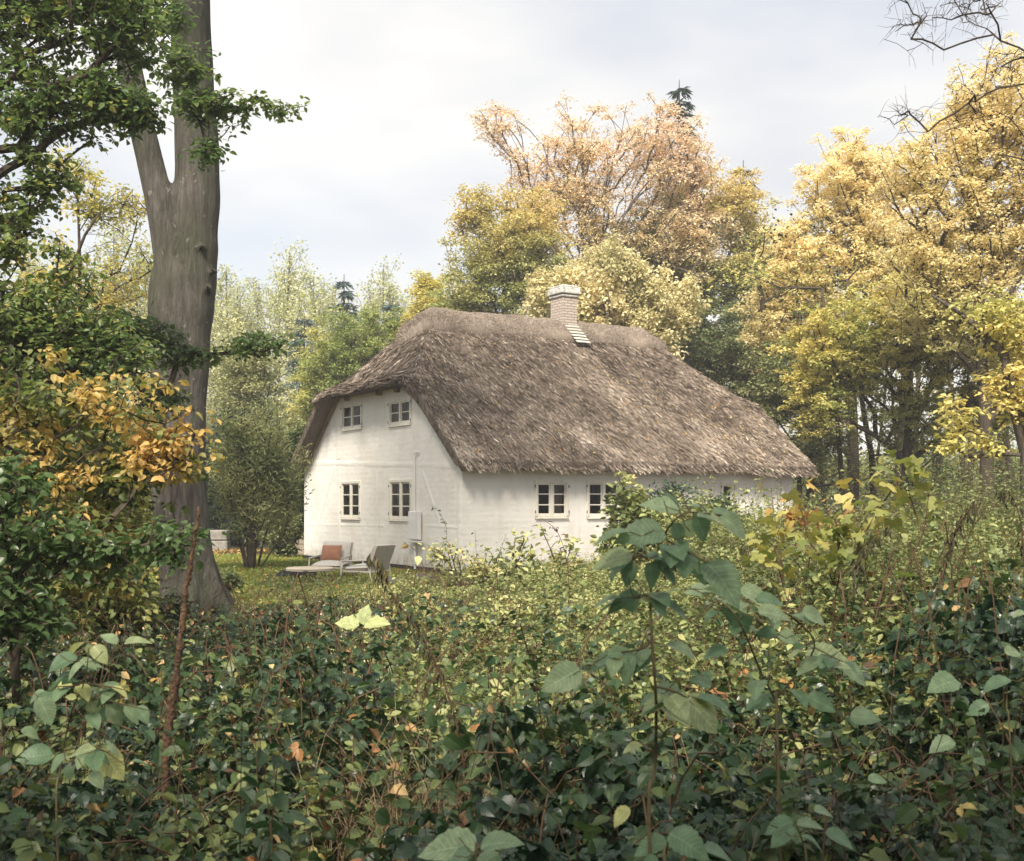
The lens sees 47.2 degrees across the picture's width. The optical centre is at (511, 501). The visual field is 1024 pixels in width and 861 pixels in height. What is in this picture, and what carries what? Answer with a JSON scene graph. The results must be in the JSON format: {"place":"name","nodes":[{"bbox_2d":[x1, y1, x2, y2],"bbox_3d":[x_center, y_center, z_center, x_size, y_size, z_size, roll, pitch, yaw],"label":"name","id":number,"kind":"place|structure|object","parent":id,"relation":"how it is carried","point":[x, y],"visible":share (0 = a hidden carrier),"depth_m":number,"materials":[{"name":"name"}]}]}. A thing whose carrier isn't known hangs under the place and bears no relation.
{"place":"outdoors","nodes":[
{"label":"outdoors","id":0,"kind":"place"},
{"bbox_2d":[120,553,457,638],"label":"grass","id":1,"kind":"structure","parent":0,"point":[294,563],"depth_m":26.06,"materials":[{"name":"green plant"}]},
{"bbox_2d":[11,537,923,860],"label":"ground","id":2,"kind":"structure","parent":0,"point":[201,753],"depth_m":7.40,"materials":[{"name":"soil"}]},
{"bbox_2d":[2,627,152,860],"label":"dogwood shoot","id":3,"kind":"object","parent":2,"relation":"on","point":[106,760],"visible":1,"depth_m":3.56,"materials":[{"name":"green plant"}]},
{"bbox_2d":[3,143,153,458],"bbox_3d":[-9.119,-2.769,24.023,4.257,9.196,2.222,0,0,0],"label":"aspen tree","id":4,"kind":"object","parent":2,"relation":"on","point":[94,205],"visible":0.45,"depth_m":23.92,"materials":[{"name":"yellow plant"}]},
{"bbox_2d":[3,350,158,582],"bbox_3d":[-6.873,-0.465,19.112,3.419,4.616,2.393,0,0,0],"label":"hawthorn bush","id":5,"kind":"object","parent":2,"relation":"on","point":[110,432],"visible":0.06,"depth_m":18.83,"materials":[{"name":"green plant"}]},
{"bbox_2d":[0,0,176,460],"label":"beech tree","id":6,"kind":"object","parent":2,"relation":"on","point":[101,100],"visible":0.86,"depth_m":11.37,"materials":[{"name":"green plant"}]},
{"bbox_2d":[0,395,176,657],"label":"hawthorn bush","id":7,"kind":"object","parent":2,"relation":"on","point":[102,602],"visible":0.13,"depth_m":12.35,"materials":[{"name":"green plant"}]},
{"bbox_2d":[47,189,165,377],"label":"tree","id":8,"kind":"object","parent":2,"relation":"on","point":[84,237],"visible":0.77,"depth_m":14.59,"materials":[{"name":"green plant"}]},
{"bbox_2d":[0,343,227,627],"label":"beech sapling","id":9,"kind":"object","parent":2,"relation":"on","point":[169,446],"visible":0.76,"depth_m":8.39,"materials":[{"name":"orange plant"}]},
{"bbox_2d":[0,448,227,770],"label":"hazel bush","id":10,"kind":"object","parent":2,"relation":"on","point":[68,557],"visible":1,"depth_m":7.15,"materials":[{"name":"green plant"}]},
{"bbox_2d":[87,221,147,444],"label":"poplar tree","id":11,"kind":"object","parent":2,"relation":"on","point":[116,234],"visible":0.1,"depth_m":62.23,"materials":[{"name":"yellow plant"}]},
{"bbox_2d":[110,231,151,438],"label":"poplar tree","id":12,"kind":"object","parent":2,"relation":"on","point":[139,271],"visible":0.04,"depth_m":64.10,"materials":[{"name":"green plant"}]},
{"bbox_2d":[106,0,235,614],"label":"forked tree","id":13,"kind":"object","parent":2,"relation":"on","point":[183,210],"visible":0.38,"depth_m":16.88,"materials":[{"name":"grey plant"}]},
{"bbox_2d":[160,506,200,825],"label":"dead sapling","id":14,"kind":"object","parent":2,"relation":"on","point":[174,684],"visible":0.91,"depth_m":5.19,"materials":[{"name":"brown plant"}]},
{"bbox_2d":[94,0,309,423],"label":"beech tree","id":15,"kind":"object","parent":2,"relation":"on","point":[205,106],"visible":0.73,"depth_m":13.44,"materials":[{"name":"green plant"}]},
{"bbox_2d":[205,426,234,545],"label":"rhododendron bush","id":16,"kind":"object","parent":2,"relation":"on","point":[212,513],"visible":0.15,"depth_m":43.34,"materials":[{"name":"green plant"}]},
{"bbox_2d":[210,530,230,550],"bbox_3d":[-10.149,1.330,40.000,0.970,0.720,0.500,0,0,0],"label":"beehive","id":17,"kind":"object","parent":2,"relation":"on","point":[218,539],"visible":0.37,"depth_m":39.77,"materials":[{"name":"white wood"}]},
{"bbox_2d":[206,275,244,447],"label":"poplar tree","id":18,"kind":"object","parent":2,"relation":"on","point":[213,339],"visible":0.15,"depth_m":70.31,"materials":[{"name":"green plant"}]},
{"bbox_2d":[206,259,255,437],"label":"poplar tree","id":19,"kind":"object","parent":2,"relation":"on","point":[226,304],"visible":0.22,"depth_m":69.76,"materials":[{"name":"green plant"}]},
{"bbox_2d":[217,562,245,592],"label":"lawn shrub","id":20,"kind":"object","parent":2,"relation":"on","point":[231,577],"visible":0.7,"depth_m":20.43,"materials":[{"name":"green plant"}]},
{"bbox_2d":[206,382,259,545],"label":"tree","id":21,"kind":"object","parent":2,"relation":"on","point":[229,520],"visible":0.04,"depth_m":43.51,"materials":[{"name":"green plant"}]},
{"bbox_2d":[207,274,269,437],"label":"poplar tree","id":22,"kind":"object","parent":2,"relation":"on","point":[238,315],"visible":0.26,"depth_m":68.39,"materials":[{"name":"green plant"}]},
{"bbox_2d":[206,334,306,547],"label":"birch tree","id":23,"kind":"object","parent":2,"relation":"on","point":[261,380],"visible":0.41,"depth_m":41.71,"materials":[{"name":"green plant"}]},
{"bbox_2d":[242,275,274,420],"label":"poplar tree","id":24,"kind":"object","parent":2,"relation":"on","point":[259,300],"visible":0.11,"depth_m":73.25,"materials":[{"name":"green plant"}]},
{"bbox_2d":[205,392,317,569],"bbox_3d":[-6.154,-0.467,28.601,2.790,4.405,2.631,0,0,0],"label":"bushy shrub","id":25,"kind":"object","parent":2,"relation":"on","point":[263,475],"visible":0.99,"depth_m":28.25,"materials":[{"name":"green plant"}]},
{"bbox_2d":[232,428,304,543],"bbox_3d":[-7.197,-0.262,36.318,3.190,4.191,2.736,0,0,-21],"label":"rhododendron bush","id":26,"kind":"object","parent":2,"relation":"on","point":[296,434],"visible":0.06,"depth_m":36.09,"materials":[{"name":"green plant"}]},
{"bbox_2d":[257,508,303,557],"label":"laurel bush","id":27,"kind":"object","parent":2,"relation":"on","point":[287,549],"visible":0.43,"depth_m":33.78,"materials":[{"name":"green plant"}]},
{"bbox_2d":[256,261,307,427],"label":"poplar tree","id":28,"kind":"object","parent":2,"relation":"on","point":[268,315],"visible":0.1,"depth_m":71.75,"materials":[{"name":"green plant"}]},
{"bbox_2d":[259,236,317,432],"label":"poplar tree","id":29,"kind":"object","parent":2,"relation":"on","point":[287,305],"visible":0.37,"depth_m":67.94,"materials":[{"name":"green plant"}]},
{"bbox_2d":[131,547,447,638],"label":"fallen leaves","id":30,"kind":"object","parent":2,"relation":"on","point":[237,553],"visible":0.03,"depth_m":26.58,"materials":[{"name":"yellow plant"}]},
{"bbox_2d":[280,313,319,515],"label":"spruce tree","id":31,"kind":"object","parent":2,"relation":"on","point":[308,322],"visible":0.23,"depth_m":56.82,"materials":[{"name":"green plant"}]},
{"bbox_2d":[277,267,333,420],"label":"poplar tree","id":32,"kind":"object","parent":2,"relation":"on","point":[314,306],"visible":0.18,"depth_m":65.68,"materials":[{"name":"green plant"}]},
{"bbox_2d":[207,571,406,614],"bbox_3d":[-3.658,1.496,19.762,4.690,0.422,8.582,0,0,0],"label":"clover","id":33,"kind":"object","parent":2,"relation":"on","point":[280,584],"visible":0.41,"depth_m":21.79,"materials":[{"name":"green plant"}]},
{"bbox_2d":[292,267,340,390],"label":"poplar tree","id":34,"kind":"object","parent":2,"relation":"on","point":[323,308],"visible":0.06,"depth_m":67.98,"materials":[{"name":"green plant"}]},
{"bbox_2d":[308,541,353,574],"bbox_3d":[-3.891,1.271,25.263,0.776,0.806,0.913,0,0,12],"label":"lounge chair","id":35,"kind":"object","parent":2,"relation":"on","point":[346,550],"visible":0.69,"depth_m":25.39,"materials":[{"name":"grey fabric"}]},
{"bbox_2d":[320,545,341,559],"bbox_3d":[-3.904,1.105,25.300,0.446,0.319,0.230,0,0,12],"label":"pillow","id":36,"kind":"object","parent":35,"relation":"on","point":[331,552],"visible":1,"depth_m":25.22,"materials":[{"name":"orange fabric"}]},
{"bbox_2d":[314,281,360,397],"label":"spruce tree","id":37,"kind":"object","parent":2,"relation":"on","point":[344,295],"visible":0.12,"depth_m":57.87,"materials":[{"name":"green plant"}]},
{"bbox_2d":[286,300,404,432],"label":"maple tree","id":38,"kind":"object","parent":2,"relation":"on","point":[347,355],"visible":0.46,"depth_m":46.36,"materials":[{"name":"green plant"}]},
{"bbox_2d":[335,604,390,756],"bbox_3d":[-0.823,1.148,6.420,0.215,1.144,0.342,0,0,-36],"label":"maple seedling","id":39,"kind":"object","parent":2,"relation":"on","point":[364,618],"visible":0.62,"depth_m":6.44,"materials":[{"name":"yellow plant"}]},
{"bbox_2d":[347,281,386,348],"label":"poplar tree","id":40,"kind":"object","parent":2,"relation":"on","point":[369,290],"visible":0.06,"depth_m":66.40,"materials":[{"name":"green plant"}]},
{"bbox_2d":[340,544,395,580],"bbox_3d":[-2.934,1.271,23.870,0.913,0.806,0.776,0,0,28],"label":"lounge chair","id":41,"kind":"object","parent":2,"relation":"on","point":[383,553],"visible":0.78,"depth_m":23.65,"materials":[{"name":"grey fabric"}]},
{"bbox_2d":[346,251,408,342],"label":"poplar tree","id":42,"kind":"object","parent":2,"relation":"on","point":[389,290],"visible":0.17,"depth_m":69.05,"materials":[{"name":"green plant"}]},
{"bbox_2d":[384,268,451,346],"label":"beech tree","id":43,"kind":"object","parent":2,"relation":"on","point":[420,285],"visible":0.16,"depth_m":45.61,"materials":[{"name":"yellow plant"}]},
{"bbox_2d":[366,553,472,775],"bbox_3d":[-0.365,0.638,4.609,0.419,0.878,0.105,0,0,0],"label":"withered plant","id":44,"kind":"object","parent":2,"relation":"on","point":[384,576],"visible":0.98,"depth_m":4.60,"materials":[{"name":"brown plant"}]},
{"bbox_2d":[229,598,614,687],"bbox_3d":[-0.741,1.507,13.507,6.491,0.500,7.212,0,0,0],"label":"ground elder","id":45,"kind":"object","parent":2,"relation":"on","point":[245,604],"visible":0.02,"depth_m":14.83,"materials":[{"name":"green plant"}]},
{"bbox_2d":[418,826,524,860],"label":"lime seedling","id":46,"kind":"object","parent":2,"relation":"on","point":[457,843],"visible":1,"depth_m":2.60,"materials":[{"name":"green plant"}]},
{"bbox_2d":[414,537,537,588],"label":"rose bush","id":47,"kind":"object","parent":2,"relation":"on","point":[487,572],"visible":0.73,"depth_m":20.42,"materials":[{"name":"green plant"}]},
{"bbox_2d":[422,181,589,316],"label":"beech tree","id":48,"kind":"object","parent":2,"relation":"on","point":[492,262],"visible":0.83,"depth_m":42.47,"materials":[{"name":"yellow plant"}]},
{"bbox_2d":[1,627,1015,860],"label":"dry grass","id":49,"kind":"structure","parent":2,"relation":"on","point":[413,822],"depth_m":4.94,"materials":[{"name":"plant"}]},
{"bbox_2d":[0,587,1023,860],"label":"brambles","id":50,"kind":"object","parent":2,"relation":"on","point":[854,815],"visible":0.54,"depth_m":4.75,"materials":[{"name":"green plant"}]},
{"bbox_2d":[0,621,1023,860],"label":"thin herbs","id":51,"kind":"object","parent":2,"relation":"on","point":[25,849],"visible":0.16,"depth_m":4.78,"materials":[{"name":"green plant"}]},
{"bbox_2d":[0,544,1023,804],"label":"brambles","id":52,"kind":"object","parent":2,"relation":"on","point":[8,682],"visible":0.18,"depth_m":7.77,"materials":[{"name":"green plant"}]},
{"bbox_2d":[0,471,1023,860],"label":"bramble canes","id":53,"kind":"object","parent":2,"relation":"on","point":[290,625],"visible":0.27,"depth_m":5.89,"materials":[{"name":"green plant"}]},
{"bbox_2d":[936,500,982,590],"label":"withered plant","id":54,"kind":"object","parent":53,"relation":"on","point":[973,510],"visible":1,"depth_m":6.00,"materials":[{"name":"brown plant"}]},
{"bbox_2d":[0,562,1023,860],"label":"broad herbs","id":55,"kind":"object","parent":2,"relation":"on","point":[456,742],"visible":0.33,"depth_m":4.90,"materials":[{"name":"green plant"}]},
{"bbox_2d":[0,521,1023,852],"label":"lobed herbs","id":56,"kind":"object","parent":2,"relation":"on","point":[590,831],"visible":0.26,"depth_m":5.72,"materials":[{"name":"green plant"}]},
{"bbox_2d":[0,529,1023,860],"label":"dry leaves","id":57,"kind":"object","parent":2,"relation":"on","point":[490,709],"visible":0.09,"depth_m":5.85,"materials":[{"name":"brown plant"}]},
{"bbox_2d":[23,425,1019,543],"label":"undergrowth","id":58,"kind":"object","parent":2,"relation":"on","point":[832,501],"visible":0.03,"depth_m":51.04,"materials":[{"name":"green plant"}]},
{"bbox_2d":[495,524,594,588],"bbox_3d":[0.490,1.020,17.006,1.457,1.391,0.891,0,0,-9],"label":"shrub","id":59,"kind":"object","parent":2,"relation":"on","point":[531,555],"visible":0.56,"depth_m":16.98,"materials":[{"name":"green plant"}]},
{"bbox_2d":[290,284,819,573],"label":"thatched cottage","id":60,"kind":"structure","parent":2,"relation":"on","point":[489,430],"depth_m":29.04,"materials":[{"name":"beige paint"}]},
{"bbox_2d":[340,481,360,519],"bbox_3d":[-4.132,-0.031,30.503,0.249,1.050,1.219,0,0,-33],"label":"window","id":61,"kind":"structure","parent":60,"relation":"in","point":[351,494],"depth_m":30.60,"materials":[{"name":"beige paint"}]},
{"bbox_2d":[340,401,361,431],"bbox_3d":[-4.093,-2.204,30.444,0.249,0.758,1.271,0,0,-33],"label":"window","id":62,"kind":"structure","parent":60,"relation":"in","point":[353,415],"depth_m":30.54,"materials":[{"name":"beige paint"}]},
{"bbox_2d":[388,397,411,426],"bbox_3d":[-2.620,-2.138,28.142,0.249,0.708,1.201,0,0,-33],"label":"window","id":63,"kind":"structure","parent":60,"relation":"in","point":[400,404],"depth_m":28.12,"materials":[{"name":"beige paint"}]},
{"bbox_2d":[388,479,411,521],"bbox_3d":[-2.608,-0.028,28.123,0.249,1.051,1.192,0,0,-33],"label":"window","id":64,"kind":"structure","parent":60,"relation":"in","point":[403,494],"depth_m":28.17,"materials":[{"name":"beige paint"}]},
{"bbox_2d":[535,480,569,518],"bbox_3d":[0.870,-0.046,26.938,0.959,0.927,0.249,0,0,-33],"label":"window","id":65,"kind":"structure","parent":60,"relation":"in","point":[554,493],"depth_m":26.90,"materials":[{"name":"beige paint"}]},
{"bbox_2d":[586,480,620,518],"bbox_3d":[2.115,-0.048,27.731,1.013,0.952,0.249,0,0,-33],"label":"window","id":66,"kind":"structure","parent":60,"relation":"in","point":[602,483],"depth_m":27.64,"materials":[{"name":"beige paint"}]},
{"bbox_2d":[104,559,1023,860],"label":"tall seedlings","id":67,"kind":"object","parent":2,"relation":"on","point":[906,813],"visible":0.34,"depth_m":4.80,"materials":[{"name":"green plant"}]},
{"bbox_2d":[395,531,746,633],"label":"seed stalks","id":68,"kind":"object","parent":2,"relation":"on","point":[438,575],"visible":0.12,"depth_m":18.96,"materials":[{"name":"green plant"}]},
{"bbox_2d":[394,469,821,644],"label":"weeds","id":69,"kind":"object","parent":2,"relation":"on","point":[714,529],"visible":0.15,"depth_m":15.78,"materials":[{"name":"green plant"}]},
{"bbox_2d":[464,89,756,283],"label":"beech tree","id":70,"kind":"object","parent":2,"relation":"on","point":[581,150],"visible":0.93,"depth_m":45.64,"materials":[{"name":"orange plant"}]},
{"bbox_2d":[516,231,712,359],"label":"whitebeam tree","id":71,"kind":"object","parent":2,"relation":"on","point":[652,304],"visible":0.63,"depth_m":37.97,"materials":[{"name":"yellow plant"}]},
{"bbox_2d":[589,471,678,571],"bbox_3d":[2.109,0.609,18.969,1.702,2.213,1.217,0,0,0],"label":"elder shrub","id":72,"kind":"object","parent":2,"relation":"on","point":[628,501],"visible":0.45,"depth_m":18.84,"materials":[{"name":"green plant"}]},
{"bbox_2d":[541,492,745,853],"bbox_3d":[0.381,0.849,2.983,0.406,1.743,0.611,0,0,27],"label":"lime sapling","id":73,"kind":"object","parent":2,"relation":"on","point":[695,709],"visible":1,"depth_m":2.86,"materials":[{"name":"green plant"}]},
{"bbox_2d":[276,535,1023,840],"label":"mixed herbs","id":74,"kind":"object","parent":2,"relation":"on","point":[587,587],"visible":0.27,"depth_m":7.94,"materials":[{"name":"green plant"}]},
{"bbox_2d":[614,792,730,860],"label":"lime seedling","id":75,"kind":"object","parent":2,"relation":"on","point":[686,840],"visible":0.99,"depth_m":2.70,"materials":[{"name":"green plant"}]},
{"bbox_2d":[648,80,729,384],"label":"spruce tree","id":76,"kind":"object","parent":2,"relation":"on","point":[684,92],"visible":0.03,"depth_m":52.84,"materials":[{"name":"green plant"}]},
{"bbox_2d":[632,476,748,537],"bbox_3d":[3.640,0.620,22.559,3.137,2.222,1.882,0,0,0],"label":"laurel bush","id":77,"kind":"object","parent":2,"relation":"on","point":[676,487],"visible":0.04,"depth_m":22.54,"materials":[{"name":"green plant"}]},
{"bbox_2d":[607,162,790,372],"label":"beech tree","id":78,"kind":"object","parent":2,"relation":"on","point":[739,194],"visible":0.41,"depth_m":47.31,"materials":[{"name":"yellow plant"}]},
{"bbox_2d":[666,284,797,432],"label":"hornbeam tree","id":79,"kind":"object","parent":2,"relation":"on","point":[736,377],"visible":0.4,"depth_m":40.41,"materials":[{"name":"green plant"}]},
{"bbox_2d":[653,209,867,485],"bbox_3d":[7.636,-3.788,36.528,6.196,11.158,6.553,0,0,40],"label":"woodland tree","id":80,"kind":"object","parent":2,"relation":"on","point":[763,301],"visible":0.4,"depth_m":36.20,"materials":[{"name":"yellow plant"}]},
{"bbox_2d":[665,582,881,860],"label":"lime sapling","id":81,"kind":"object","parent":2,"relation":"on","point":[823,656],"visible":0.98,"depth_m":3.50,"materials":[{"name":"green plant"}]},
{"bbox_2d":[733,339,856,508],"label":"hazel tree","id":82,"kind":"object","parent":2,"relation":"on","point":[773,396],"visible":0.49,"depth_m":35.24,"materials":[{"name":"green plant"}]},
{"bbox_2d":[765,804,853,860],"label":"lime seedling","id":83,"kind":"object","parent":2,"relation":"on","point":[781,829],"visible":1,"depth_m":2.89,"materials":[{"name":"green plant"}]},
{"bbox_2d":[706,246,925,513],"bbox_3d":[8.689,-2.893,33.594,6.320,9.337,5.793,0,0,15],"label":"woodland tree","id":84,"kind":"object","parent":2,"relation":"on","point":[839,457],"visible":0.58,"depth_m":33.38,"materials":[{"name":"yellow plant"}]},
{"bbox_2d":[628,448,1023,823],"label":"tall weeds","id":85,"kind":"object","parent":2,"relation":"on","point":[910,526],"visible":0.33,"depth_m":8.96,"materials":[{"name":"green plant"}]},
{"bbox_2d":[847,524,891,596],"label":"withered plant","id":86,"kind":"object","parent":85,"relation":"attached to","point":[860,568],"visible":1,"depth_m":6.00,"materials":[{"name":"brown plant"}]},
{"bbox_2d":[993,490,1023,563],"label":"withered plant","id":87,"kind":"object","parent":85,"relation":"attached to","point":[1002,497],"visible":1,"depth_m":6.00,"materials":[{"name":"brown plant"}]},
{"bbox_2d":[636,464,1023,657],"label":"dry tall weeds","id":88,"kind":"object","parent":2,"relation":"on","point":[916,583],"visible":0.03,"depth_m":11.32,"materials":[{"name":"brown plant"}]},
{"bbox_2d":[780,498,881,566],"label":"sycamore sapling","id":89,"kind":"object","parent":2,"relation":"on","point":[789,514],"visible":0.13,"depth_m":12.95,"materials":[{"name":"green plant"}]},
{"bbox_2d":[762,222,921,523],"bbox_3d":[10.621,-3.512,38.056,5.841,10.611,6.506,0,0,0],"label":"woodland tree","id":90,"kind":"object","parent":2,"relation":"on","point":[811,490],"visible":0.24,"depth_m":38.22,"materials":[{"name":"yellow plant"}]},
{"bbox_2d":[741,449,945,643],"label":"sycamore sapling","id":91,"kind":"object","parent":2,"relation":"on","point":[841,533],"visible":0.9,"depth_m":7.99,"materials":[{"name":"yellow plant"}]},
{"bbox_2d":[727,125,970,526],"bbox_3d":[10.764,-5.032,37.016,7.879,13.741,3.776,0,0,0],"label":"field maple tree","id":92,"kind":"object","parent":2,"relation":"on","point":[851,183],"visible":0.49,"depth_m":36.52,"materials":[{"name":"yellow plant"}]},
{"bbox_2d":[776,228,977,531],"bbox_3d":[10.591,-3.255,35.050,6.127,10.071,5.772,0,0,-32],"label":"woodland tree","id":93,"kind":"object","parent":2,"relation":"on","point":[872,455],"visible":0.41,"depth_m":34.52,"materials":[{"name":"yellow plant"}]},
{"bbox_2d":[764,270,1018,521],"bbox_3d":[11.139,-2.214,32.060,8.571,8.088,3.721,0,0,0],"label":"maple tree","id":94,"kind":"object","parent":2,"relation":"on","point":[860,352],"visible":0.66,"depth_m":31.64,"materials":[{"name":"yellow plant"}]},
{"bbox_2d":[821,213,971,516],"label":"woodland tree","id":95,"kind":"object","parent":2,"relation":"on","point":[898,435],"visible":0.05,"depth_m":39.03,"materials":[{"name":"yellow plant"}]},
{"bbox_2d":[836,300,985,507],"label":"woodland tree","id":96,"kind":"object","parent":2,"relation":"on","point":[919,382],"visible":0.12,"depth_m":43.08,"materials":[{"name":"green plant"}]},
{"bbox_2d":[921,498,942,610],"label":"nettle","id":97,"kind":"object","parent":2,"relation":"on","point":[935,513],"visible":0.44,"depth_m":8.99,"materials":[{"name":"green plant"}]},
{"bbox_2d":[858,384,1014,503],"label":"woodland tree","id":98,"kind":"object","parent":2,"relation":"on","point":[940,463],"visible":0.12,"depth_m":43.02,"materials":[{"name":"green plant"}]},
{"bbox_2d":[851,609,1023,850],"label":"hazel seedling","id":99,"kind":"object","parent":2,"relation":"on","point":[943,681],"visible":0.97,"depth_m":4.18,"materials":[{"name":"green plant"}]},
{"bbox_2d":[867,30,1023,510],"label":"ash tree","id":100,"kind":"object","parent":2,"relation":"on","point":[977,209],"visible":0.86,"depth_m":27.20,"materials":[{"name":"yellow plant"}]},
{"bbox_2d":[879,0,1023,185],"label":"bare limbed tree","id":101,"kind":"object","parent":2,"relation":"on","point":[964,14],"visible":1,"depth_m":12.00,"materials":[{"name":"brown plant"}]},
{"bbox_2d":[911,289,1023,494],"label":"woodland tree","id":102,"kind":"object","parent":2,"relation":"on","point":[969,466],"visible":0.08,"depth_m":38.32,"materials":[{"name":"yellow plant"}]},
{"bbox_2d":[925,285,1023,511],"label":"elder tree","id":103,"kind":"object","parent":2,"relation":"on","point":[1012,402],"visible":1,"depth_m":18.44,"materials":[{"name":"yellow plant"}]},
{"bbox_2d":[0,0,1023,510],"label":"sky","id":104,"kind":"structure","parent":0,"point":[384,137],"materials":[{"name":"white"}]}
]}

